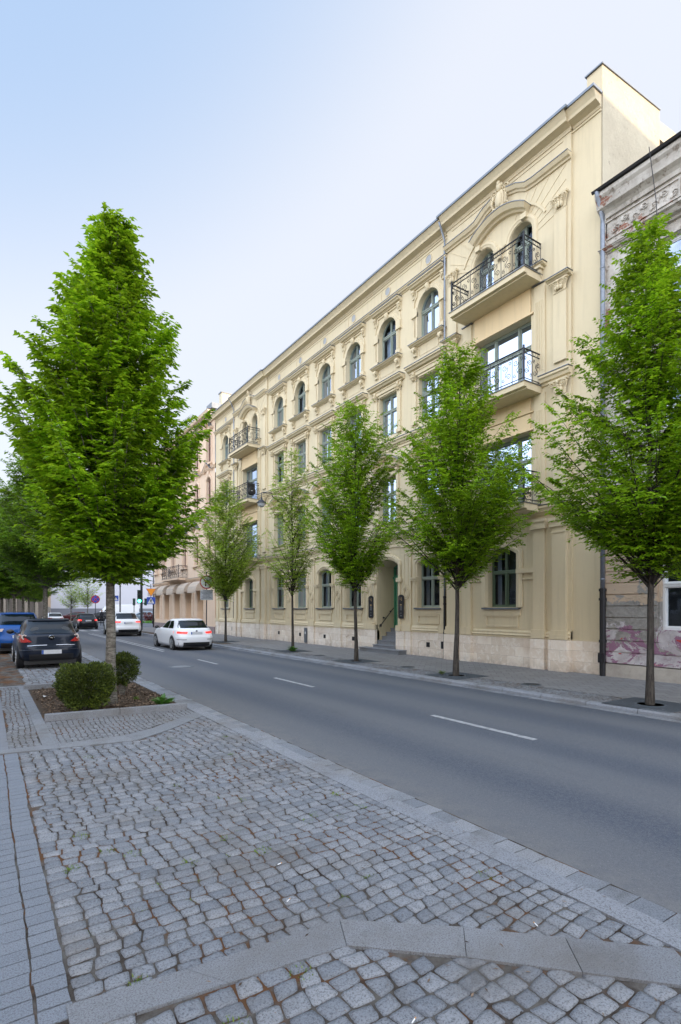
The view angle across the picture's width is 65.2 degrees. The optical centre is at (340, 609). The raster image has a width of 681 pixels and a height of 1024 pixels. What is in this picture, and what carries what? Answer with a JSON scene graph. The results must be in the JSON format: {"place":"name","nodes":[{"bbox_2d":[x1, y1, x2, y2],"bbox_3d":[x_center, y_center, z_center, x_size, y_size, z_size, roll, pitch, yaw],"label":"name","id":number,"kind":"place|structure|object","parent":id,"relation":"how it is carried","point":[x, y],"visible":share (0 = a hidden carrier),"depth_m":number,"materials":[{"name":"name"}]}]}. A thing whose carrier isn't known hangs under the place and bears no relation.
{"place":"outdoors","nodes":[
{"label":"outdoors","id":0,"kind":"place"},
{"bbox_2d":[0,698,8,749],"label":"sidewalk","id":1,"kind":"structure","parent":0,"point":[3,743],"depth_m":7.71,"materials":[{"name":"grey stone"}]},
{"bbox_2d":[0,598,42,617],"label":"rusticated building","id":2,"kind":"structure","parent":0,"point":[39,609],"depth_m":77.52,"materials":[{"name":"brown paint"}]},
{"bbox_2d":[98,623,152,627],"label":"side street","id":3,"kind":"structure","parent":0,"point":[144,625],"depth_m":61.68,"materials":[{"name":"grey asphalt"}]},
{"bbox_2d":[69,577,101,612],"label":"young tree","id":4,"kind":"object","parent":3,"relation":"on","point":[87,596],"visible":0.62,"depth_m":67.80,"materials":[{"name":"green plant"}]},
{"bbox_2d":[152,391,231,633],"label":"pink apartment building","id":5,"kind":"structure","parent":0,"point":[181,570],"depth_m":42.67,"materials":[{"name":"paint"}]},
{"bbox_2d":[156,585,169,595],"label":"awning","id":6,"kind":"object","parent":5,"relation":"attached to","point":[161,590],"visible":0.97,"depth_m":48.34,"materials":[{"name":"fabric"}]},
{"bbox_2d":[166,584,179,594],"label":"awning","id":7,"kind":"object","parent":5,"relation":"attached to","point":[171,589],"visible":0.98,"depth_m":45.75,"materials":[{"name":"fabric"}]},
{"bbox_2d":[176,582,191,593],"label":"awning","id":8,"kind":"object","parent":5,"relation":"attached to","point":[182,588],"visible":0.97,"depth_m":43.22,"materials":[{"name":"fabric"}]},
{"bbox_2d":[187,581,204,592],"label":"awning","id":9,"kind":"object","parent":5,"relation":"attached to","point":[194,587],"visible":0.94,"depth_m":40.79,"materials":[{"name":"fabric"}]},
{"bbox_2d":[209,475,215,508],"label":"window","id":10,"kind":"structure","parent":5,"relation":"in","point":[215,475],"depth_m":40.41,"materials":[{"name":"grey glass"}]},
{"bbox_2d":[209,435,215,467],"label":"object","id":11,"kind":"structure","parent":5,"relation":"in","point":[215,435],"depth_m":40.36,"materials":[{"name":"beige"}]},
{"bbox_2d":[0,631,680,1023],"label":"joint bed","id":12,"kind":"object","parent":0,"point":[10,675],"visible":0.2,"depth_m":3.35,"materials":[{"name":"grey sand"}]},
{"bbox_2d":[0,612,36,650],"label":"suv car","id":13,"kind":"object","parent":12,"relation":"on","point":[12,620],"visible":0.3,"depth_m":21.45,"materials":[{"name":"blue paint"}]},
{"bbox_2d":[0,498,38,612],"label":"hornbeam tree","id":14,"kind":"object","parent":12,"relation":"on","point":[1,602],"visible":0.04,"depth_m":36.63,"materials":[{"name":"green plant"}]},
{"bbox_2d":[0,482,39,611],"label":"hornbeam tree","id":15,"kind":"object","parent":12,"relation":"on","point":[8,586],"visible":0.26,"depth_m":34.50,"materials":[{"name":"green plant"}]},
{"bbox_2d":[0,753,71,1023],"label":"sawn edging","id":16,"kind":"object","parent":12,"relation":"on","point":[48,974],"visible":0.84,"depth_m":3.02,"materials":[{"name":"grey stone"}]},
{"bbox_2d":[18,583,57,611],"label":"hornbeam tree","id":17,"kind":"object","parent":12,"relation":"on","point":[33,592],"visible":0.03,"depth_m":44.66,"materials":[{"name":"green plant"}]},
{"bbox_2d":[0,423,92,617],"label":"hornbeam tree","id":18,"kind":"object","parent":12,"relation":"on","point":[34,566],"visible":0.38,"depth_m":24.25,"materials":[{"name":"green plant"}]},
{"bbox_2d":[8,651,95,683],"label":"cobblestones","id":19,"kind":"structure","parent":12,"relation":"on","point":[36,669],"depth_m":15.13,"materials":[{"name":"stone"}]},
{"bbox_2d":[6,611,81,668],"bbox_3d":[-9.839,0.959,17.745,2.183,1.771,4.095,0,0,-34],"label":"hatchback car","id":20,"kind":"object","parent":19,"relation":"on","point":[45,641],"visible":0.99,"depth_m":16.25,"materials":[{"name":"black paint"}]},
{"bbox_2d":[0,687,193,748],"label":"mosaic setts","id":21,"kind":"structure","parent":12,"relation":"on","point":[55,726],"depth_m":8.31,"materials":[{"name":"grey stone"}]},
{"bbox_2d":[29,682,174,716],"bbox_3d":[-4.867,1.801,10.758,2.240,0.001,4.200,0,0,-34],"label":"mulch bed","id":22,"kind":"object","parent":12,"relation":"on","point":[40,706],"visible":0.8,"depth_m":10.48,"materials":[{"name":"brown wood"}]},
{"bbox_2d":[51,661,117,710],"bbox_3d":[-4.487,1.359,9.371,1.074,0.932,0.981,0,0,-34],"label":"yew shrub","id":23,"kind":"object","parent":22,"relation":"on","point":[69,692],"visible":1,"depth_m":9.16,"materials":[{"name":"green plant"}]},
{"bbox_2d":[0,201,224,704],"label":"hornbeam tree","id":24,"kind":"object","parent":22,"relation":"on","point":[115,506],"visible":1,"depth_m":9.48,"materials":[{"name":"green plant"}]},
{"bbox_2d":[116,651,141,694],"bbox_3d":[-4.577,1.342,11.175,0.825,0.962,0.784,0,0,-34],"label":"yew shrub","id":25,"kind":"object","parent":22,"relation":"on","point":[126,673],"visible":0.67,"depth_m":11.10,"materials":[{"name":"green plant"}]},
{"bbox_2d":[150,693,174,703],"bbox_3d":[-3.290,1.678,9.821,0.482,0.204,0.437,0,0,-15],"label":"leafy plant","id":26,"kind":"object","parent":22,"relation":"on","point":[159,700],"visible":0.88,"depth_m":9.79,"materials":[{"name":"green plant"}]},
{"bbox_2d":[24,678,186,721],"bbox_3d":[-4.943,1.772,10.773,2.324,0.155,4.409,0,0,-34],"label":"tree bed kerb","id":27,"kind":"object","parent":12,"relation":"on","point":[48,717],"visible":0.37,"depth_m":9.08,"materials":[{"name":"stone"}]},
{"bbox_2d":[19,716,308,821],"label":"cobblestones","id":28,"kind":"structure","parent":12,"relation":"on","point":[93,794],"depth_m":6.01,"materials":[{"name":"stone"}]},
{"bbox_2d":[62,735,495,1023],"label":"joint weeds","id":29,"kind":"object","parent":12,"relation":"on","point":[139,979],"visible":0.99,"depth_m":3.73,"materials":[{"name":"green plant"}]},
{"bbox_2d":[0,685,680,1023],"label":"granite strip","id":30,"kind":"object","parent":12,"relation":"on","point":[643,964],"visible":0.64,"depth_m":2.77,"materials":[{"name":"grey stone"}]},
{"bbox_2d":[34,769,664,1000],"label":"cobblestones","id":31,"kind":"structure","parent":12,"relation":"on","point":[67,909],"depth_m":3.54,"materials":[{"name":"stone"}]},
{"bbox_2d":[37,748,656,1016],"bbox_3d":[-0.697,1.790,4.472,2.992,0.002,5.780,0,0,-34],"label":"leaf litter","id":32,"kind":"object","parent":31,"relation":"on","point":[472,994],"visible":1,"depth_m":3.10,"materials":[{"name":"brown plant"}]},
{"bbox_2d":[82,654,680,952],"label":"flush kerb","id":33,"kind":"structure","parent":12,"relation":"on","point":[662,932],"depth_m":3.95,"materials":[{"name":"stone"}]},
{"bbox_2d":[82,652,680,929],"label":"gutter setts","id":34,"kind":"structure","parent":12,"relation":"on","point":[653,910],"depth_m":4.23,"materials":[{"name":"stone"}]},
{"bbox_2d":[108,945,680,1023],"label":"cobblestones","id":35,"kind":"structure","parent":12,"relation":"on","point":[318,992],"depth_m":2.47,"materials":[{"name":"stone"}]},
{"bbox_2d":[0,0,680,499],"label":"sky","id":36,"kind":"structure","parent":0,"point":[269,157],"materials":[{"name":"blue"}]},
{"bbox_2d":[75,627,680,913],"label":"road","id":37,"kind":"structure","parent":0,"point":[596,793],"depth_m":7.11,"materials":[{"name":"grey asphalt"}]},
{"bbox_2d":[16,581,61,611],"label":"hornbeam tree","id":38,"kind":"object","parent":37,"relation":"on","point":[35,597],"visible":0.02,"depth_m":53.55,"materials":[{"name":"green plant"}]},
{"bbox_2d":[18,587,61,612],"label":"hornbeam tree","id":39,"kind":"object","parent":37,"relation":"on","point":[51,592],"visible":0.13,"depth_m":66.04,"materials":[{"name":"green plant"}]},
{"bbox_2d":[41,613,62,617],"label":"saloon car","id":40,"kind":"object","parent":37,"relation":"on","point":[54,615],"visible":0.29,"depth_m":61.02,"materials":[{"name":"white paint"}]},
{"bbox_2d":[56,573,85,620],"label":"young tree","id":41,"kind":"object","parent":37,"relation":"on","point":[70,605],"visible":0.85,"depth_m":64.62,"materials":[{"name":"green plant"}]},
{"bbox_2d":[71,614,97,628],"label":"hatchback car","id":42,"kind":"object","parent":37,"relation":"on","point":[84,621],"visible":0.94,"depth_m":49.37,"materials":[{"name":"black paint"}]},
{"bbox_2d":[102,612,141,635],"bbox_3d":[-15.795,1.070,38.457,2.350,1.700,4.742,0,0,-33],"label":"suv car","id":43,"kind":"object","parent":37,"relation":"on","point":[127,622],"visible":0.72,"depth_m":36.74,"materials":[{"name":"white paint"}]},
{"bbox_2d":[168,665,193,667],"bbox_3d":[-5.106,1.838,17.028,0.820,0.006,0.820,0,0,-34],"label":"manhole cover","id":44,"kind":"object","parent":37,"relation":"on","point":[181,666],"visible":1,"depth_m":17.02,"materials":[{"name":"metal"}]},
{"bbox_2d":[154,618,212,649],"bbox_3d":[-7.702,1.182,25.877,2.220,1.463,4.436,0,0,-34],"label":"hatchback car","id":45,"kind":"object","parent":37,"relation":"on","point":[173,634],"visible":1,"depth_m":24.32,"materials":[{"name":"white paint"}]},
{"bbox_2d":[79,630,535,739],"bbox_3d":[-8.810,1.854,24.835,5.500,0.059,53.900,0,0,-34],"label":"road marking","id":46,"kind":"object","parent":37,"relation":"on","point":[513,734],"visible":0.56,"depth_m":9.02,"materials":[{"name":"paint"}]},
{"bbox_2d":[98,622,676,697],"bbox_3d":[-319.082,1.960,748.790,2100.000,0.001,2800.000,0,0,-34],"label":"ground","id":47,"kind":"structure","parent":0,"point":[425,670],"depth_m":17.26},
{"bbox_2d":[91,595,99,616],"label":"road sign","id":48,"kind":"object","parent":47,"relation":"on","point":[95,599],"visible":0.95,"depth_m":55.63,"materials":[{"name":"blue metal"}]},
{"bbox_2d":[48,564,152,614],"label":"white hall","id":49,"kind":"structure","parent":47,"relation":"on","point":[128,593],"depth_m":88.53,"materials":[{"name":"grey"}]},
{"bbox_2d":[143,612,152,620],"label":"clipped hedge","id":50,"kind":"object","parent":47,"relation":"on","point":[146,617],"visible":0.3,"depth_m":75.36,"materials":[{"name":"red plant"}]},
{"bbox_2d":[200,572,212,624],"bbox_3d":[-7.364,-0.050,29.251,0.750,4.000,0.071,0,0,-26],"label":"road sign","id":51,"kind":"object","parent":47,"relation":"on","point":[206,594],"visible":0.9,"depth_m":29.23,"materials":[{"name":"grey metal"}]},
{"bbox_2d":[141,633,680,720],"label":"raised kerb","id":52,"kind":"structure","parent":47,"relation":"on","point":[647,712],"depth_m":12.28,"materials":[{"name":"stone"}]},
{"bbox_2d":[141,634,680,722],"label":"gutter stones","id":53,"kind":"object","parent":47,"relation":"on","point":[658,718],"visible":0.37,"depth_m":12.01,"materials":[{"name":"stone"}]},
{"bbox_2d":[142,627,680,702],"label":"sidewalk","id":54,"kind":"structure","parent":0,"point":[611,686],"depth_m":15.11,"materials":[{"name":"concrete"}]},
{"bbox_2d":[133,575,150,629],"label":"traffic light","id":55,"kind":"object","parent":54,"relation":"on","point":[140,596],"visible":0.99,"depth_m":46.06,"materials":[{"name":"grey metal"}]},
{"bbox_2d":[147,597,154,603],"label":"road sign","id":56,"kind":"object","parent":55,"relation":"attached to","point":[150,600],"visible":1,"depth_m":46.37,"materials":[{"name":"blue metal"}]},
{"bbox_2d":[277,649,309,652],"bbox_3d":[-2.042,1.795,22.798,1.240,0.010,1.240,0,0,-34],"label":"tree grate","id":57,"kind":"object","parent":54,"relation":"on","point":[289,651],"visible":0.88,"depth_m":22.53,"materials":[{"name":"black metal"}]},
{"bbox_2d":[259,447,321,650],"bbox_3d":[-2.008,-2.599,22.888,3.048,8.798,3.166,0,0,-34],"label":"hornbeam tree","id":58,"kind":"object","parent":57,"relation":"on","point":[292,565],"visible":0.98,"depth_m":22.69,"materials":[{"name":"green plant"}]},
{"bbox_2d":[221,642,680,713],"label":"mosaic setts","id":59,"kind":"structure","parent":54,"relation":"on","point":[581,695],"depth_m":13.43,"materials":[{"name":"grey stone"}]},
{"bbox_2d":[332,659,380,663],"bbox_3d":[0.538,1.795,18.388,1.240,0.010,1.240,0,0,-34],"label":"tree grate","id":60,"kind":"object","parent":59,"relation":"on","point":[351,661],"visible":0.94,"depth_m":18.22,"materials":[{"name":"black metal"}]},
{"bbox_2d":[299,398,415,660],"bbox_3d":[0.572,-2.703,18.514,3.470,9.006,3.818,0,0,-34],"label":"hornbeam tree","id":61,"kind":"object","parent":60,"relation":"on","point":[348,561],"visible":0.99,"depth_m":18.09,"materials":[{"name":"green plant"}]},
{"bbox_2d":[424,672,487,679],"bbox_3d":[3.132,1.795,14.409,1.240,0.010,1.240,0,0,-34],"label":"tree grate","id":62,"kind":"object","parent":59,"relation":"on","point":[449,675],"visible":0.91,"depth_m":14.36,"materials":[{"name":"black metal"}]},
{"bbox_2d":[368,338,542,675],"bbox_3d":[3.137,-2.767,14.352,4.262,9.133,4.747,0,0,32],"label":"hornbeam tree","id":63,"kind":"object","parent":62,"relation":"on","point":[464,552],"visible":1,"depth_m":13.98,"materials":[{"name":"green plant"}]},
{"bbox_2d":[602,697,680,712],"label":"tree grate","id":64,"kind":"object","parent":59,"relation":"on","point":[659,705],"visible":0.91,"depth_m":10.00,"materials":[{"name":"black metal"}]},
{"bbox_2d":[508,212,680,704],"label":"hornbeam tree","id":65,"kind":"object","parent":64,"relation":"on","point":[654,546],"visible":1,"depth_m":9.78,"materials":[{"name":"green plant"}]},
{"bbox_2d":[211,61,675,674],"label":"apartment building","id":66,"kind":"structure","parent":0,"point":[499,261],"depth_m":18.14,"materials":[{"name":"beige paint"}]},
{"bbox_2d":[225,437,228,458],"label":"window","id":67,"kind":"structure","parent":66,"relation":"in","point":[226,444],"depth_m":37.65,"materials":[{"name":"grey"}]},
{"bbox_2d":[249,579,252,607],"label":"window","id":68,"kind":"structure","parent":66,"relation":"in","point":[251,581],"depth_m":34.17,"materials":[{"name":"grey glass"}]},
{"bbox_2d":[248,483,255,495],"bbox_3d":[-5.422,-7.275,32.353,0.600,0.750,0.270,0,0,-34],"label":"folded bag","id":69,"kind":"object","parent":66,"relation":"hanging from","point":[253,490],"visible":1,"depth_m":32.28,"materials":[{"name":"black"}]},
{"bbox_2d":[247,523,256,556],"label":"window","id":70,"kind":"structure","parent":66,"relation":"in","point":[254,525],"depth_m":34.13,"materials":[{"name":"blue"}]},
{"bbox_2d":[247,466,256,498],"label":"window","id":71,"kind":"structure","parent":66,"relation":"in","point":[252,473],"depth_m":34.00,"materials":[{"name":"blue"}]},
{"bbox_2d":[257,492,285,506],"bbox_3d":[-3.752,-5.957,29.230,1.832,0.874,0.526,0,0,-34],"label":"street lantern","id":72,"kind":"object","parent":66,"relation":"attached to","point":[261,502],"visible":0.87,"depth_m":28.77,"materials":[{"name":"grey metal"}]},
{"bbox_2d":[277,514,282,544],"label":"window","id":73,"kind":"structure","parent":66,"relation":"in","point":[279,535],"depth_m":30.87,"materials":[{"name":"grey glass"}]},
{"bbox_2d":[277,577,283,607],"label":"window","id":74,"kind":"structure","parent":66,"relation":"in","point":[280,600],"depth_m":31.06,"materials":[{"name":"grey glass"}]},
{"bbox_2d":[277,453,283,482],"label":"window","id":75,"kind":"structure","parent":66,"relation":"in","point":[280,458],"depth_m":31.02,"materials":[{"name":"grey glass"}]},
{"bbox_2d":[277,398,283,426],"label":"window","id":76,"kind":"structure","parent":66,"relation":"in","point":[280,412],"depth_m":30.87,"materials":[{"name":"grey glass"}]},
{"bbox_2d":[298,383,304,413],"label":"window","id":77,"kind":"structure","parent":66,"relation":"in","point":[301,395],"depth_m":28.97,"materials":[{"name":"grey"}]},
{"bbox_2d":[298,574,305,607],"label":"window","id":78,"kind":"structure","parent":66,"relation":"in","point":[301,595],"depth_m":28.72,"materials":[{"name":"grey glass"}]},
{"bbox_2d":[298,441,305,472],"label":"window","id":79,"kind":"structure","parent":66,"relation":"in","point":[303,445],"depth_m":28.72,"materials":[{"name":"grey glass"}]},
{"bbox_2d":[322,570,330,607],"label":"window","id":80,"kind":"structure","parent":66,"relation":"in","point":[326,578],"depth_m":26.92,"materials":[{"name":"grey glass"}]},
{"bbox_2d":[322,428,330,463],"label":"window","id":81,"kind":"structure","parent":66,"relation":"in","point":[324,436],"depth_m":26.73,"materials":[{"name":"grey glass"}]},
{"bbox_2d":[322,365,330,398],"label":"window","id":82,"kind":"structure","parent":66,"relation":"in","point":[326,378],"depth_m":26.70,"materials":[{"name":"grey"}]},
{"bbox_2d":[349,344,360,380],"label":"window","id":83,"kind":"structure","parent":66,"relation":"in","point":[355,358],"depth_m":24.61,"materials":[{"name":"grey"}]},
{"bbox_2d":[350,584,360,607],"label":"window","id":84,"kind":"structure","parent":66,"relation":"in","point":[351,591],"depth_m":24.87,"materials":[{"name":"grey"}]},
{"bbox_2d":[350,412,360,452],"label":"window","id":85,"kind":"structure","parent":66,"relation":"in","point":[360,412],"depth_m":24.65,"materials":[{"name":"grey glass"}]},
{"bbox_2d":[368,596,372,617],"bbox_3d":[1.316,-0.100,23.018,0.018,0.960,0.340,0,0,-34],"label":"wall plaque","id":86,"kind":"object","parent":66,"relation":"attached to","point":[370,606],"depth_m":23.03,"materials":[{"name":"black metal"}]},
{"bbox_2d":[382,319,395,360],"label":"window","id":87,"kind":"structure","parent":66,"relation":"in","point":[389,335],"depth_m":22.80,"materials":[{"name":"grey"}]},
{"bbox_2d":[383,477,395,521],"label":"window","id":88,"kind":"structure","parent":66,"relation":"in","point":[390,488],"depth_m":22.48,"materials":[{"name":"grey glass"}]},
{"bbox_2d":[383,393,396,437],"bbox_3d":[2.375,-8.090,22.523,0.655,1.940,1.440,0,0,-34],"label":"window","id":89,"kind":"structure","parent":66,"relation":"in","point":[390,403],"depth_m":22.48,"materials":[{"name":"grey glass"}]},
{"bbox_2d":[393,577,397,627],"bbox_3d":[2.752,-0.617,22.774,0.170,2.865,1.400,0,0,-34],"label":"entrance door","id":90,"kind":"structure","parent":66,"relation":"in","point":[395,583],"depth_m":23.29,"materials":[{"name":"green paint"}]},
{"bbox_2d":[398,595,403,618],"bbox_3d":[2.425,-0.100,21.354,0.018,0.960,0.340,0,0,-34],"label":"wall plaque","id":91,"kind":"object","parent":66,"relation":"attached to","point":[400,606],"depth_m":21.34,"materials":[{"name":"black metal"}]},
{"bbox_2d":[421,289,438,335],"bbox_3d":[3.746,-11.250,20.468,0.655,1.980,1.500,0,0,-34],"label":"window","id":92,"kind":"structure","parent":66,"relation":"in","point":[430,309],"depth_m":20.44,"materials":[{"name":"grey"}]},
{"bbox_2d":[421,559,439,607],"bbox_3d":[3.746,-1.015,20.468,0.655,2.110,1.500,0,0,-34],"label":"window","id":93,"kind":"structure","parent":66,"relation":"in","point":[430,584],"depth_m":20.77,"materials":[{"name":"grey"}]},
{"bbox_2d":[422,373,438,419],"bbox_3d":[3.746,-8.090,20.468,0.655,1.940,1.440,0,0,-34],"label":"window","id":94,"kind":"structure","parent":66,"relation":"in","point":[424,393],"depth_m":20.55,"materials":[{"name":"grey"}]},
{"bbox_2d":[479,251,493,292],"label":"window","id":95,"kind":"structure","parent":66,"relation":"in","point":[489,254],"depth_m":18.12,"materials":[{"name":"grey glass"}]},
{"bbox_2d":[492,549,515,606],"bbox_3d":[5.663,-1.025,17.539,0.655,2.130,1.460,0,0,-34],"label":"window","id":96,"kind":"structure","parent":66,"relation":"in","point":[504,573],"depth_m":17.85,"materials":[{"name":"grey glass"}]},
{"bbox_2d":[481,435,530,507],"bbox_3d":[5.696,-4.315,17.561,0.655,2.470,2.540,0,0,-34],"label":"window","id":97,"kind":"structure","parent":66,"relation":"in","point":[524,440],"depth_m":17.00,"materials":[{"name":"grey glass"}]},
{"bbox_2d":[481,322,530,396],"bbox_3d":[5.696,-7.850,17.561,0.655,2.500,2.540,0,0,-34],"label":"window","id":98,"kind":"structure","parent":66,"relation":"in","point":[513,341],"depth_m":17.42,"materials":[{"name":"grey"}]},
{"bbox_2d":[515,225,531,269],"bbox_3d":[6.090,-11.080,16.935,0.655,2.160,1.140,0,0,-34],"label":"window","id":99,"kind":"structure","parent":66,"relation":"in","point":[528,229],"depth_m":17.07,"materials":[{"name":"grey"}]},
{"bbox_2d":[591,131,680,683],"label":"shabby apartment building","id":100,"kind":"structure","parent":0,"point":[645,188],"depth_m":13.68,"materials":[{"name":"grey paint"}]},
{"bbox_2d":[663,558,680,629],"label":"window","id":101,"kind":"structure","parent":100,"relation":"in","point":[671,587],"depth_m":13.52,"materials":[{"name":"white"}]},
{"bbox_2d":[665,235,680,309],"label":"window","id":102,"kind":"structure","parent":100,"relation":"in","point":[676,246],"depth_m":13.13,"materials":[{"name":"white"}]},
{"bbox_3d":[-6.329,1.795,29.315,1.240,0.010,1.240,0,0,-34],"label":"tree grate","id":103,"kind":"object","parent":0,"visible":0},
{"bbox_2d":[183,478,266,641],"bbox_3d":[-6.290,-2.674,29.033,4.751,8.948,5.068,0,0,-34],"label":"hornbeam tree","id":104,"kind":"object","parent":103,"relation":"on","point":[227,585],"visible":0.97,"depth_m":28.93,"materials":[{"name":"green plant"}]},
{"label":"far sidewalk","id":105,"kind":"structure","parent":0,"visible":0},
{"bbox_2d":[62,612,84,620],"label":"parked car","id":106,"kind":"object","parent":105,"relation":"on","point":[67,616],"visible":0.23,"depth_m":74.16,"materials":[{"name":"red paint"}]},
{"bbox_2d":[93,612,105,620],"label":"parked car","id":107,"kind":"object","parent":105,"relation":"on","point":[98,615],"visible":0.09,"depth_m":73.26,"materials":[{"name":"black paint"}]},
{"bbox_2d":[100,605,138,613],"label":"parked van","id":108,"kind":"object","parent":105,"relation":"on","point":[131,608],"visible":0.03,"depth_m":84.43,"materials":[{"name":"white paint"}]},
{"bbox_2d":[136,611,152,619],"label":"parked car","id":109,"kind":"object","parent":105,"relation":"on","point":[138,614],"visible":0.23,"depth_m":80.47,"materials":[{"name":"silver metal"}]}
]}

